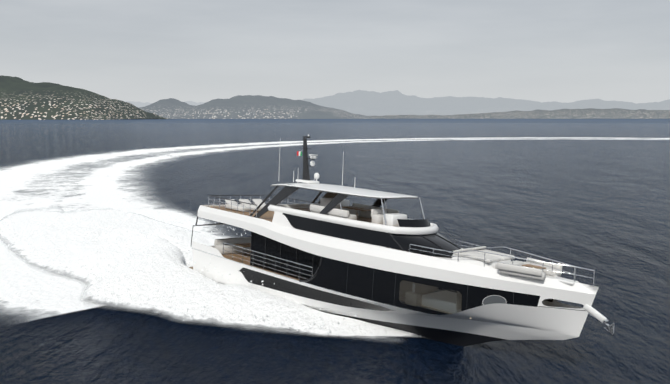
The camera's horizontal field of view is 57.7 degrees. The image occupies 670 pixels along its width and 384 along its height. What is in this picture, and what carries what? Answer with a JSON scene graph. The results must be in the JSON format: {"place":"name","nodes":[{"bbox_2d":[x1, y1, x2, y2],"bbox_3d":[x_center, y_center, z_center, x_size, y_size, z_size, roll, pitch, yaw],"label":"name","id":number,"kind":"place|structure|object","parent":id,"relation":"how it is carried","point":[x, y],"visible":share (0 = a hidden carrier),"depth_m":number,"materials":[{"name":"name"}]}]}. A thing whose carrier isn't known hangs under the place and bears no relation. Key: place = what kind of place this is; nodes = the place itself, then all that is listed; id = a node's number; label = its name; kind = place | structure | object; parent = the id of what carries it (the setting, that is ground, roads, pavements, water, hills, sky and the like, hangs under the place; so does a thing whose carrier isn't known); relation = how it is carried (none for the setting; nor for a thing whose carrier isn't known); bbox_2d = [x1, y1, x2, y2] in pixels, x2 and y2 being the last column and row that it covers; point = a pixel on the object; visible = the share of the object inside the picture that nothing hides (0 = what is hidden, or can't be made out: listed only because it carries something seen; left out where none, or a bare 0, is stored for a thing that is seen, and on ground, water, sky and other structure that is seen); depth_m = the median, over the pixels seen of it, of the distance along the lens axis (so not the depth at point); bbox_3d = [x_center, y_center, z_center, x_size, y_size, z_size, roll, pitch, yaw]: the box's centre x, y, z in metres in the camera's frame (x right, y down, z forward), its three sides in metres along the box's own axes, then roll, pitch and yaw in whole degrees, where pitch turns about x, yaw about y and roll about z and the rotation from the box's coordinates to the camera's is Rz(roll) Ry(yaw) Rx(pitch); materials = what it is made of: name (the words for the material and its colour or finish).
{"place":"outdoors","nodes":[
{"label":"outdoors","id":0,"kind":"place"},
{"bbox_2d":[0,75,166,119],"bbox_3d":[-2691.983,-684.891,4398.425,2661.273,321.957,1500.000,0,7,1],"label":"hill","id":1,"kind":"structure","parent":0,"point":[21,99],"depth_m":3938.37,"materials":[{"name":"green plant"}]},
{"bbox_2d":[126,101,204,107],"bbox_3d":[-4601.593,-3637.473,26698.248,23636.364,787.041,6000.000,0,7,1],"label":"mountains","id":2,"kind":"structure","parent":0,"point":[138,104],"depth_m":25969.73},
{"bbox_2d":[139,95,379,118],"bbox_3d":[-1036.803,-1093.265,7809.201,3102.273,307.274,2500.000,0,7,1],"label":"hill","id":3,"kind":"structure","parent":0,"point":[252,107],"depth_m":6892.26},
{"bbox_2d":[0,119,669,383],"bbox_3d":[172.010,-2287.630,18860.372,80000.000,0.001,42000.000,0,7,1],"label":"sea water","id":4,"kind":"structure","parent":0,"point":[601,208],"depth_m":66.42,"materials":[{"name":"blue liquid"}]},
{"bbox_2d":[0,137,669,342],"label":"boat wake","id":5,"kind":"object","parent":4,"relation":"on","point":[28,288],"visible":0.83,"depth_m":86.84,"materials":[{"name":"white liquid"}]},
{"bbox_2d":[48,208,213,266],"bbox_3d":[-21.973,3.188,58.023,14.021,2.253,40.094,-5,8,-34],"label":"stern spray","id":6,"kind":"object","parent":5,"relation":"on","point":[100,215],"visible":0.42,"depth_m":55.12,"materials":[{"name":"white liquid"}]},
{"bbox_2d":[73,209,223,243],"bbox_3d":[-13.040,3.827,55.304,8.862,1.642,55.458,-7,10,-43],"label":"wake foam","id":7,"kind":"object","parent":5,"relation":"on","point":[206,237],"visible":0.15,"depth_m":62.52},
{"bbox_2d":[2,212,356,335],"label":"spray droplets","id":8,"kind":"object","parent":7,"relation":"on","point":[152,256],"visible":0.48,"depth_m":43.31,"materials":[{"name":"white liquid"}]},
{"bbox_2d":[0,207,428,338],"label":"wake foam","id":9,"kind":"object","parent":5,"relation":"on","point":[249,302],"visible":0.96,"depth_m":38.16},
{"bbox_2d":[189,135,614,346],"bbox_3d":[1.530,2.227,35.018,28.247,11.161,6.400,4,3,43],"label":"yacht","id":10,"kind":"object","parent":4,"relation":"on","point":[331,251],"visible":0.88,"depth_m":31.32,"materials":[{"name":"white"}]},
{"bbox_2d":[0,0,669,103],"label":"sky","id":11,"kind":"structure","parent":0,"point":[150,51],"materials":[{"name":"grey"}]},
{"bbox_2d":[302,90,669,115],"bbox_3d":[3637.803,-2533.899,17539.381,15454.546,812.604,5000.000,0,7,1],"label":"mountains","id":12,"kind":"structure","parent":0,"point":[373,103],"depth_m":16075.69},
{"bbox_2d":[368,108,669,118],"bbox_3d":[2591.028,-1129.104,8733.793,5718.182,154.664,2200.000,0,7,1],"label":"coast","id":13,"kind":"structure","parent":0,"point":[612,113],"depth_m":7978.94}
]}

